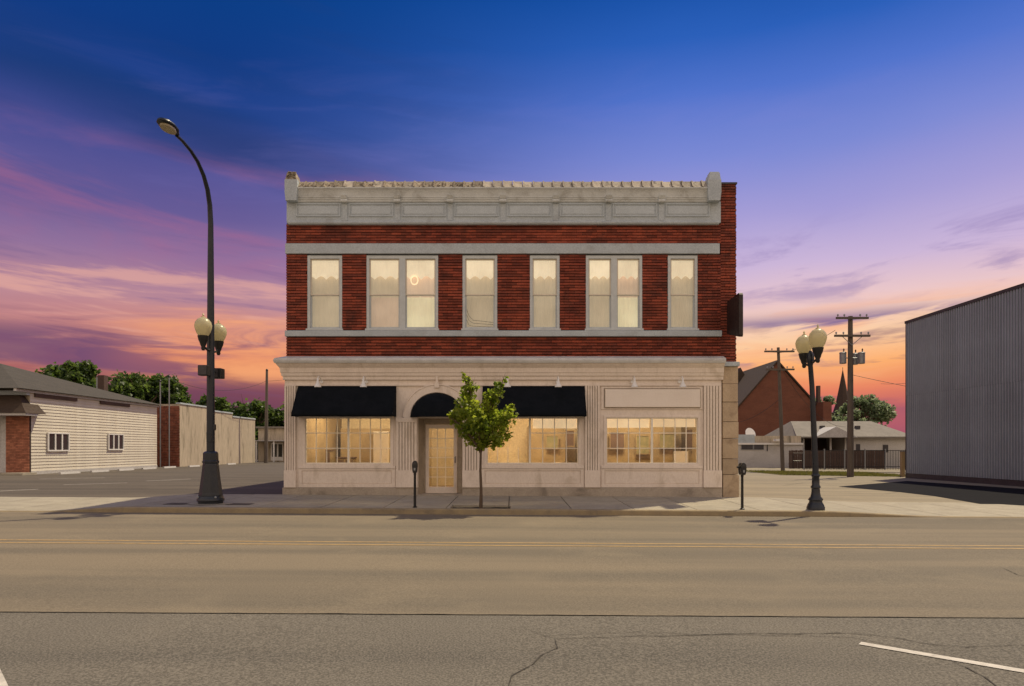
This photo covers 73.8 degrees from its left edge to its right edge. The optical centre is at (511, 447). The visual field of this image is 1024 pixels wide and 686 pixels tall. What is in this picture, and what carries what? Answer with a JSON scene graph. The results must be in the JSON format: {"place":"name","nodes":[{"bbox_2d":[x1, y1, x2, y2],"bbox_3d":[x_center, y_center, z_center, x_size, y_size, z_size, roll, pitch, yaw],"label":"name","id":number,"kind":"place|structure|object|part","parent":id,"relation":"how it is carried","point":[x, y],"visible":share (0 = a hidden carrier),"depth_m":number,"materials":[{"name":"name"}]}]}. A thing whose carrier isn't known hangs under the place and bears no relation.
{"place":"outdoors","nodes":[
{"label":"outdoors","id":0,"kind":"place"},
{"bbox_2d":[0,459,283,497],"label":"parking lot","id":1,"kind":"structure","parent":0,"point":[262,477],"depth_m":29.73,"materials":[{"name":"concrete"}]},
{"bbox_2d":[58,471,79,473],"bbox_3d":[-24.920,1.395,38.450,0.160,0.110,1.700,0,0,0],"label":"wheel stop","id":2,"kind":"object","parent":1,"relation":"on","point":[73,472],"visible":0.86,"depth_m":38.33,"materials":[{"name":"white concrete"}]},
{"bbox_2d":[90,470,108,471],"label":"wheel stop","id":3,"kind":"object","parent":1,"relation":"on","point":[99,471],"visible":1,"depth_m":41.14,"materials":[{"name":"white concrete"}]},
{"bbox_2d":[117,468,133,470],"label":"wheel stop","id":4,"kind":"object","parent":1,"relation":"on","point":[125,469],"visible":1,"depth_m":43.78,"materials":[{"name":"grey concrete"}]},
{"bbox_2d":[159,380,161,466],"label":"vent pipe","id":5,"kind":"object","parent":1,"relation":"on","point":[160,381],"visible":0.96,"depth_m":51.57,"materials":[{"name":"metal"}]},
{"bbox_2d":[168,375,170,465],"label":"vent pipe","id":6,"kind":"object","parent":1,"relation":"on","point":[169,376],"visible":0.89,"depth_m":51.58,"materials":[{"name":"metal"}]},
{"bbox_2d":[157,402,255,466],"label":"stained building","id":7,"kind":"structure","parent":1,"relation":"on","point":[234,439],"depth_m":55.55,"materials":[{"name":"paint"}]},
{"bbox_2d":[264,369,267,462],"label":"utility pole","id":8,"kind":"object","parent":1,"relation":"on","point":[266,428],"visible":0.88,"depth_m":65.88,"materials":[{"name":"brown wood"}]},
{"bbox_2d":[171,379,262,390],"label":"overhead wire","id":9,"kind":"object","parent":8,"relation":"attached to","point":[219,390],"visible":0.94,"depth_m":58.80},
{"bbox_2d":[255,426,283,461],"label":"garage","id":10,"kind":"structure","parent":1,"relation":"on","point":[275,443],"depth_m":72.00,"materials":[{"name":"paint"}]},
{"bbox_2d":[271,443,282,460],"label":"window","id":11,"kind":"structure","parent":10,"relation":"in","point":[278,446],"depth_m":71.94,"materials":[{"name":"white glass"}]},
{"bbox_2d":[373,432,388,462],"bbox_3d":[-4.224,0.445,22.040,0.492,1.930,0.080,0,0,0],"label":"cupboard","id":12,"kind":"object","parent":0,"point":[384,444],"visible":0.54,"depth_m":22.00,"materials":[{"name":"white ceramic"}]},
{"bbox_2d":[0,512,1023,617],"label":"road","id":13,"kind":"structure","parent":0,"point":[240,572],"depth_m":9.30,"materials":[{"name":"grey asphalt"}]},
{"bbox_2d":[0,539,1012,545],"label":"line","id":14,"kind":"object","parent":13,"relation":"on","point":[512,542],"visible":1,"depth_m":11.48,"materials":[{"name":"yellow paint"}]},
{"bbox_2d":[0,542,1023,548],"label":"line","id":15,"kind":"object","parent":13,"relation":"on","point":[511,545],"visible":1,"depth_m":11.16,"materials":[{"name":"yellow paint"}]},
{"bbox_2d":[13,513,1023,519],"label":"gutter seam","id":16,"kind":"object","parent":13,"relation":"on","point":[514,516],"visible":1,"depth_m":15.90,"materials":[{"name":"grey concrete"}]},
{"bbox_2d":[87,612,1001,617],"bbox_3d":[0.000,1.598,6.538,28.000,0.168,0.050,0,0,0],"label":"road seam","id":17,"kind":"object","parent":13,"relation":"on","point":[680,615],"visible":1,"depth_m":6.54,"materials":[{"name":"black asphalt"}]},
{"bbox_2d":[0,612,1023,685],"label":"parking lane","id":18,"kind":"structure","parent":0,"point":[106,649],"depth_m":5.40,"materials":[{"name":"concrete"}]},
{"bbox_2d":[0,670,7,685],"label":"stall line","id":19,"kind":"object","parent":18,"relation":"on","point":[3,682],"depth_m":4.62,"materials":[{"name":"white paint"}]},
{"bbox_2d":[508,640,557,685],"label":"road crack","id":20,"kind":"object","parent":18,"relation":"on","point":[528,666],"visible":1,"depth_m":4.99,"materials":[{"name":"black asphalt"}]},
{"bbox_2d":[523,626,1004,646],"bbox_3d":[2.228,1.611,5.812,4.345,0.026,0.408,0,0,4],"label":"road crack","id":21,"kind":"object","parent":18,"relation":"on","point":[795,633],"visible":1,"depth_m":5.88,"materials":[{"name":"grey asphalt"}]},
{"bbox_2d":[564,632,966,649],"bbox_3d":[2.075,1.610,5.786,3.320,0.020,0.309,0,0,7],"label":"road crack","id":22,"kind":"object","parent":18,"relation":"on","point":[784,635],"visible":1,"depth_m":5.87,"materials":[{"name":"grey asphalt"}]},
{"bbox_2d":[859,642,1023,672],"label":"stall line","id":23,"kind":"object","parent":18,"relation":"on","point":[945,657],"visible":1,"depth_m":5.27,"materials":[{"name":"white paint"}]},
{"bbox_2d":[950,659,996,685],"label":"road crack","id":24,"kind":"object","parent":18,"relation":"on","point":[976,672],"visible":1,"depth_m":4.91,"materials":[{"name":"black asphalt"}]},
{"bbox_2d":[0,494,1023,516],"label":"sidewalk","id":25,"kind":"structure","parent":0,"point":[513,502],"depth_m":18.22,"materials":[{"name":"concrete"}]},
{"bbox_2d":[188,502,232,504],"bbox_3d":[-7.660,1.406,17.350,1.100,0.007,1.000,0,0,0],"label":"lamp footing","id":26,"kind":"object","parent":25,"relation":"on","point":[195,503],"visible":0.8,"depth_m":17.24,"materials":[{"name":"concrete"}]},
{"bbox_2d":[156,117,226,503],"bbox_3d":[-7.660,-2.923,16.433,0.660,8.674,3.165,0,0,0],"label":"street lamp","id":27,"kind":"object","parent":26,"relation":"on","point":[211,334],"visible":1,"depth_m":17.26,"materials":[{"name":"black metal"}]},
{"bbox_2d":[225,503,253,504],"bbox_3d":[-6.860,1.413,17.220,0.615,0.004,0.470,0,0,0],"label":"sidewalk patch","id":28,"kind":"object","parent":25,"relation":"on","point":[240,504],"visible":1,"depth_m":17.07,"materials":[{"name":"concrete"}]},
{"bbox_2d":[412,461,417,507],"bbox_3d":[-2.365,0.878,16.620,0.136,1.135,0.120,0,0,0],"label":"parking meter","id":29,"kind":"object","parent":25,"relation":"on","point":[414,467],"visible":1,"depth_m":16.59,"materials":[{"name":"black metal"}]},
{"bbox_2d":[453,507,509,508],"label":"tree pit soil","id":30,"kind":"object","parent":25,"relation":"on","point":[489,507],"visible":0.34,"depth_m":17.18,"materials":[{"name":"brown soil"}]},
{"bbox_2d":[446,372,518,507],"bbox_3d":[-0.733,-0.157,16.822,1.584,3.425,1.335,0,0,-26],"label":"street tree","id":31,"kind":"object","parent":30,"relation":"on","point":[484,423],"visible":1,"depth_m":16.73,"materials":[{"name":"green plant"}]},
{"bbox_2d":[737,463,746,508],"bbox_3d":[5.576,0.926,16.615,0.198,1.135,0.250,0,0,0],"label":"parking meter","id":32,"kind":"object","parent":25,"relation":"on","point":[742,467],"visible":1,"depth_m":16.59,"materials":[{"name":"black metal"}]},
{"bbox_2d":[795,324,826,509],"bbox_3d":[7.378,-0.729,16.720,0.545,4.482,1.130,0,0,0],"label":"street lamp","id":33,"kind":"object","parent":25,"relation":"on","point":[814,340],"visible":1,"depth_m":16.66,"materials":[{"name":"cream frosted glass"},{"name":"black cast iron"}]},
{"bbox_2d":[0,0,1023,432],"label":"sky","id":34,"kind":"structure","parent":0,"point":[873,150],"materials":[{"name":"blue"}]},
{"bbox_2d":[10,471,1023,618],"bbox_3d":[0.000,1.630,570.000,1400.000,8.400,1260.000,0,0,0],"label":"ground","id":35,"kind":"structure","parent":0,"point":[898,473],"depth_m":6.65,"materials":[{"name":"grey asphalt"}]},
{"bbox_2d":[35,359,101,387],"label":"broadleaf tree","id":36,"kind":"object","parent":35,"relation":"on","point":[85,372],"visible":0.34,"depth_m":76.39,"materials":[{"name":"green plant"}]},
{"bbox_2d":[0,364,159,474],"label":"building","id":37,"kind":"structure","parent":35,"relation":"on","point":[49,424],"depth_m":40.85,"materials":[{"name":"paint"}]},
{"bbox_2d":[47,432,69,450],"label":"window","id":38,"kind":"structure","parent":37,"relation":"in","point":[55,441],"depth_m":39.25,"materials":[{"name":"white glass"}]},
{"bbox_2d":[108,434,123,449],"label":"window","id":39,"kind":"structure","parent":37,"relation":"in","point":[115,441],"depth_m":44.90,"materials":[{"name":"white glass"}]},
{"bbox_2d":[108,370,167,403],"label":"broadleaf tree","id":40,"kind":"object","parent":35,"relation":"on","point":[134,385],"visible":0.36,"depth_m":78.86,"materials":[{"name":"green plant"}]},
{"bbox_2d":[144,373,193,403],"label":"broadleaf tree","id":41,"kind":"object","parent":35,"relation":"on","point":[178,392],"visible":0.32,"depth_m":82.16,"materials":[{"name":"green plant"}]},
{"bbox_2d":[195,394,229,410],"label":"broadleaf tree","id":42,"kind":"object","parent":35,"relation":"on","point":[221,403],"visible":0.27,"depth_m":97.19,"materials":[{"name":"green plant"}]},
{"bbox_2d":[223,395,283,458],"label":"broadleaf tree","id":43,"kind":"object","parent":35,"relation":"on","point":[256,408],"visible":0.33,"depth_m":85.20,"materials":[{"name":"green plant"}]},
{"bbox_2d":[268,402,283,425],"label":"broadleaf tree","id":44,"kind":"object","parent":35,"relation":"on","point":[281,418],"visible":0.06,"depth_m":86.42,"materials":[{"name":"green plant"}]},
{"bbox_2d":[273,171,739,499],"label":"corner building","id":45,"kind":"structure","parent":35,"relation":"on","point":[414,292],"depth_m":20.38,"materials":[{"name":"brown brick"}]},
{"bbox_2d":[314,376,322,387],"bbox_3d":[-5.666,-1.940,20.061,0.212,0.341,0.531,0,0,0],"label":"wall lamp","id":46,"kind":"object","parent":45,"relation":"attached to","point":[317,385],"visible":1,"depth_m":19.87,"materials":[{"name":"white metal"}]},
{"bbox_2d":[306,255,342,329],"bbox_3d":[-5.599,-4.632,20.535,1.106,2.253,0.389,0,0,0],"label":"upper window","id":47,"kind":"structure","parent":45,"relation":"in","point":[324,272],"depth_m":20.59,"materials":[{"name":"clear glass"}]},
{"bbox_2d":[325,450,334,462],"bbox_3d":[-6.542,0.735,23.600,0.694,1.350,0.440,0,0,0],"label":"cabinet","id":48,"kind":"object","parent":45,"relation":"on","point":[330,456],"visible":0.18,"depth_m":23.40,"materials":[{"name":"brown wood"}]},
{"bbox_3d":[-6.379,0.730,23.390,0.267,1.140,0.020,0,0,0],"label":"door","id":49,"kind":"part","parent":48,"relation":"part of","materials":[{"name":"brown wood"}]},
{"bbox_2d":[291,386,395,416],"bbox_3d":[-4.915,-1.374,20.048,2.928,0.936,0.667,0,0,0],"label":"awning","id":50,"kind":"object","parent":45,"relation":"attached to","point":[349,401],"visible":0.98,"depth_m":19.98,"materials":[{"name":"black fabric"}]},
{"bbox_2d":[335,457,356,462],"bbox_3d":[-5.736,0.860,23.600,0.651,1.100,0.440,0,0,0],"label":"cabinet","id":51,"kind":"object","parent":45,"relation":"on","point":[344,459],"visible":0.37,"depth_m":23.40,"materials":[{"name":"brown wood"}]},
{"bbox_2d":[302,416,392,465],"bbox_3d":[-4.896,-0.219,20.415,2.714,1.506,0.130,0,0,0],"label":"shop window","id":52,"kind":"structure","parent":45,"relation":"in","point":[304,418],"depth_m":20.38,"materials":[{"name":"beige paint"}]},
{"bbox_2d":[360,376,367,387],"bbox_3d":[-4.335,-1.940,20.061,0.212,0.341,0.531,0,0,0],"label":"wall lamp","id":53,"kind":"object","parent":45,"relation":"attached to","point":[363,385],"visible":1,"depth_m":19.87,"materials":[{"name":"white metal"}]},
{"bbox_2d":[341,429,389,462],"bbox_3d":[-5.181,0.355,25.075,1.996,2.110,0.950,0,0,0],"label":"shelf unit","id":54,"kind":"object","parent":45,"relation":"on","point":[354,438],"visible":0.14,"depth_m":24.60,"materials":[{"name":"beige wood"}]},
{"bbox_2d":[361,433,372,462],"bbox_3d":[-4.834,0.455,22.800,0.400,1.910,0.400,0,0,0],"label":"cupboard","id":55,"kind":"object","parent":45,"relation":"on","point":[365,443],"visible":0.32,"depth_m":22.60,"materials":[{"name":"beige wood"}]},
{"bbox_2d":[365,255,438,329],"bbox_3d":[-3.280,-4.632,20.533,2.208,2.253,0.387,0,0,0],"label":"upper window","id":56,"kind":"structure","parent":45,"relation":"in","point":[402,290],"depth_m":20.59,"materials":[{"name":"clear glass"}]},
{"bbox_2d":[411,393,458,416],"bbox_3d":[-2.234,-1.274,20.105,1.597,0.733,0.513,0,0,0],"label":"awning","id":57,"kind":"object","parent":45,"relation":"attached to","point":[436,405],"visible":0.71,"depth_m":19.98,"materials":[{"name":"black fabric"}]},
{"bbox_2d":[426,425,456,492],"bbox_3d":[-2.167,0.335,20.914,0.966,2.105,0.131,0,0,0],"label":"entrance door","id":58,"kind":"structure","parent":45,"relation":"in","point":[437,489],"depth_m":20.92,"materials":[{"name":"beige paint"}]},
{"bbox_2d":[461,255,497,329],"bbox_3d":[-0.960,-4.632,20.534,1.106,2.253,0.389,0,0,0],"label":"upper window","id":59,"kind":"structure","parent":45,"relation":"in","point":[479,272],"depth_m":20.59,"materials":[{"name":"beige glass"}]},
{"bbox_2d":[504,378,510,387],"bbox_3d":[-0.133,-1.940,20.061,0.212,0.341,0.531,0,0,0],"label":"wall lamp","id":60,"kind":"object","parent":45,"relation":"attached to","point":[507,385],"visible":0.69,"depth_m":19.85,"materials":[{"name":"white metal"}]},
{"bbox_2d":[484,416,580,465],"bbox_3d":[0.618,-0.256,20.470,2.885,1.580,0.240,0,0,0],"label":"shop window","id":61,"kind":"structure","parent":45,"relation":"in","point":[554,422],"depth_m":20.40,"materials":[{"name":"beige paint"}]},
{"bbox_2d":[482,386,586,416],"bbox_3d":[0.642,-1.374,20.048,3.032,0.935,0.667,0,0,0],"label":"awning","id":62,"kind":"object","parent":45,"relation":"attached to","point":[550,401],"visible":0.77,"depth_m":20.00,"materials":[{"name":"black fabric"}]},
{"bbox_2d":[529,255,560,329],"bbox_3d":[0.979,-4.632,20.534,0.954,2.253,0.388,0,0,0],"label":"upper window","id":63,"kind":"structure","parent":45,"relation":"in","point":[544,269],"depth_m":20.58,"materials":[{"name":"beige glass"}]},
{"bbox_2d":[528,426,564,462],"bbox_3d":[1.245,0.305,24.975,1.312,2.210,1.150,0,0,0],"label":"shelf unit","id":64,"kind":"object","parent":45,"relation":"on","point":[536,442],"visible":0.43,"depth_m":24.40,"materials":[{"name":"beige wood"}]},
{"bbox_2d":[546,435,558,447],"bbox_3d":[1.427,-0.204,24.255,0.453,0.498,0.050,0,0,0],"label":"wall picture","id":65,"kind":"object","parent":45,"relation":"attached to","point":[549,441],"depth_m":24.25},
{"bbox_2d":[555,376,561,387],"bbox_3d":[1.350,-1.940,20.061,0.212,0.341,0.531,0,0,0],"label":"wall lamp","id":66,"kind":"object","parent":45,"relation":"attached to","point":[558,385],"visible":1,"depth_m":19.86,"materials":[{"name":"white metal"}]},
{"bbox_2d":[565,430,574,446],"bbox_3d":[2.061,-0.340,24.255,0.317,0.589,0.050,0,0,0],"label":"wall picture","id":67,"kind":"object","parent":45,"relation":"attached to","point":[570,438],"depth_m":24.25},
{"bbox_2d":[585,255,643,329],"bbox_3d":[3.051,-4.632,20.534,1.752,2.253,0.389,0,0,0],"label":"upper window","id":68,"kind":"structure","parent":45,"relation":"in","point":[613,282],"depth_m":20.58,"materials":[{"name":"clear glass"}]},
{"bbox_2d":[609,433,624,447],"bbox_3d":[3.706,-0.247,24.055,0.539,0.584,0.050,0,0,0],"label":"wall picture","id":69,"kind":"object","parent":45,"relation":"attached to","point":[613,440],"depth_m":24.05},
{"bbox_2d":[631,376,637,387],"bbox_3d":[3.574,-1.940,20.061,0.212,0.341,0.531,0,0,0],"label":"wall lamp","id":70,"kind":"object","parent":45,"relation":"attached to","point":[634,385],"visible":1,"depth_m":19.87,"materials":[{"name":"white metal"}]},
{"bbox_2d":[607,423,672,462],"bbox_3d":[4.230,0.255,24.875,2.947,2.310,1.350,0,0,0],"label":"shelf unit","id":71,"kind":"object","parent":45,"relation":"on","point":[634,457],"visible":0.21,"depth_m":24.20,"materials":[{"name":"beige wood"}]},
{"bbox_2d":[635,435,649,453],"bbox_3d":[4.604,-0.112,24.055,0.494,0.674,0.050,0,0,0],"label":"wall picture","id":72,"kind":"object","parent":45,"relation":"attached to","point":[644,441],"depth_m":24.05},
{"bbox_2d":[604,389,700,407],"bbox_3d":[4.187,-1.483,20.340,2.861,0.559,0.069,0,0,0],"label":"sign board","id":73,"kind":"object","parent":45,"relation":"attached to","point":[652,398],"visible":1,"depth_m":20.30,"materials":[{"name":"paint"}]},
{"bbox_2d":[604,415,700,465],"bbox_3d":[4.183,-0.256,20.470,2.885,1.580,0.240,0,0,0],"label":"shop window","id":74,"kind":"structure","parent":45,"relation":"in","point":[610,421],"depth_m":20.42,"materials":[{"name":"beige paint"}]},
{"bbox_2d":[658,433,673,447],"bbox_3d":[5.458,-0.247,24.055,0.584,0.539,0.050,0,0,0],"label":"wall picture","id":75,"kind":"object","parent":45,"relation":"attached to","point":[668,440],"depth_m":24.05},
{"bbox_2d":[675,451,687,462],"bbox_3d":[5.257,0.475,21.220,0.437,0.750,0.040,0,0,0],"label":"picture","id":76,"kind":"object","parent":45,"relation":"in","point":[680,456],"visible":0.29,"depth_m":21.20,"materials":[{"name":"beige paper"}]},
{"bbox_2d":[678,376,685,387],"bbox_3d":[4.981,-1.940,20.061,0.212,0.341,0.531,0,0,0],"label":"wall lamp","id":77,"kind":"object","parent":45,"relation":"attached to","point":[682,385],"visible":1,"depth_m":19.87,"materials":[{"name":"white metal"}]},
{"bbox_2d":[667,255,698,329],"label":"upper window","id":78,"kind":"structure","parent":45,"relation":"in","point":[682,275],"depth_m":20.58,"materials":[{"name":"beige glass"}]},
{"bbox_2d":[687,429,691,449],"bbox_3d":[6.311,-0.292,24.055,0.359,0.764,0.050,0,0,0],"label":"wall picture","id":79,"kind":"object","parent":45,"relation":"attached to","point":[689,438],"depth_m":24.05},
{"bbox_2d":[727,293,742,336],"bbox_3d":[6.464,-3.766,19.835,0.120,1.246,1.170,0,0,0],"label":"projecting sign","id":80,"kind":"object","parent":45,"relation":"attached to","point":[735,315],"visible":1,"depth_m":19.55,"materials":[{"name":"black metal"}]},
{"bbox_2d":[0,506,1023,517],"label":"kerb","id":81,"kind":"structure","parent":35,"relation":"on","point":[458,511],"depth_m":16.32,"materials":[{"name":"grey concrete"}]},
{"bbox_2d":[733,435,802,467],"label":"white building","id":82,"kind":"structure","parent":35,"relation":"on","point":[754,451],"depth_m":60.00,"materials":[{"name":"grey paint"}]},
{"bbox_2d":[741,445,752,449],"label":"window","id":83,"kind":"structure","parent":82,"relation":"in","point":[743,447],"depth_m":59.93,"materials":[{"name":"glass"}]},
{"bbox_2d":[745,428,755,435],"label":"satellite dish","id":84,"kind":"object","parent":82,"relation":"on","point":[749,431],"visible":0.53,"depth_m":63.81,"materials":[{"name":"white metal"}]},
{"bbox_2d":[753,445,763,449],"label":"window","id":85,"kind":"structure","parent":82,"relation":"in","point":[755,447],"depth_m":59.93,"materials":[{"name":"glass"}]},
{"bbox_2d":[738,360,831,435],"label":"brick church","id":86,"kind":"structure","parent":35,"relation":"on","point":[757,390],"depth_m":86.00,"materials":[{"name":"brick"}]},
{"bbox_2d":[815,395,842,420],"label":"tree","id":87,"kind":"object","parent":35,"relation":"on","point":[832,399],"visible":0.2,"depth_m":91.71,"materials":[{"name":"green plant"}]},
{"bbox_2d":[765,421,904,467],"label":"grey roofed house","id":88,"kind":"structure","parent":35,"relation":"on","point":[869,435],"depth_m":61.35,"materials":[{"name":"metal"}]},
{"bbox_2d":[832,367,846,418],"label":"church spire","id":89,"kind":"structure","parent":35,"relation":"on","point":[841,399],"depth_m":111.56,"materials":[{"name":"stone"}]},
{"bbox_2d":[836,394,897,425],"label":"tree","id":90,"kind":"object","parent":35,"relation":"on","point":[878,411],"visible":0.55,"depth_m":86.64,"materials":[{"name":"green plant"}]},
{"bbox_2d":[746,468,899,471],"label":"alley","id":91,"kind":"structure","parent":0,"point":[842,470],"depth_m":54.44,"materials":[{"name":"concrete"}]},
{"bbox_2d":[764,347,794,469],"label":"utility pole","id":92,"kind":"object","parent":91,"relation":"on","point":[779,370],"visible":0.97,"depth_m":50.39,"materials":[{"name":"brown wood"}]},
{"bbox_2d":[793,453,802,468],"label":"handrail","id":93,"kind":"object","parent":91,"relation":"on","point":[793,460],"visible":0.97,"depth_m":57.48,"materials":[{"name":"black metal"}]},
{"bbox_2d":[789,450,884,468],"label":"board fence","id":94,"kind":"object","parent":91,"relation":"on","point":[797,458],"visible":0.39,"depth_m":57.99,"materials":[{"name":"brown wood"}]},
{"bbox_2d":[803,449,904,469],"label":"iron fence","id":95,"kind":"object","parent":91,"relation":"on","point":[864,466],"visible":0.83,"depth_m":54.99,"materials":[{"name":"metal"}]},
{"bbox_2d":[746,470,900,476],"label":"grass verge","id":96,"kind":"object","parent":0,"point":[829,475],"depth_m":42.32,"materials":[{"name":"green plant"}]},
{"bbox_2d":[834,314,870,476],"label":"utility pole","id":97,"kind":"object","parent":96,"relation":"on","point":[855,358],"visible":1,"depth_m":40.36,"materials":[{"name":"brown wood"}]},
{"bbox_2d":[900,451,904,476],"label":"timber post","id":98,"kind":"object","parent":96,"relation":"on","point":[902,463],"visible":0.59,"depth_m":41.10,"materials":[{"name":"brown wood"}]},
{"bbox_2d":[738,472,1023,503],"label":"side street","id":99,"kind":"structure","parent":0,"point":[769,485],"depth_m":28.17,"materials":[{"name":"concrete"}]},
{"bbox_2d":[904,283,1023,486],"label":"metal shed","id":100,"kind":"structure","parent":99,"relation":"on","point":[964,391],"depth_m":34.16,"materials":[{"name":"metal"}]},
{"bbox_2d":[840,481,1023,505],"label":"asphalt apron","id":101,"kind":"object","parent":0,"point":[989,495],"visible":1,"depth_m":26.86,"materials":[{"name":"black asphalt"}]},
{"bbox_2d":[983,504,1023,509],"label":"driveway apron","id":102,"kind":"object","parent":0,"point":[1020,507],"visible":0.5,"depth_m":19.50,"materials":[{"name":"concrete"}]}
]}

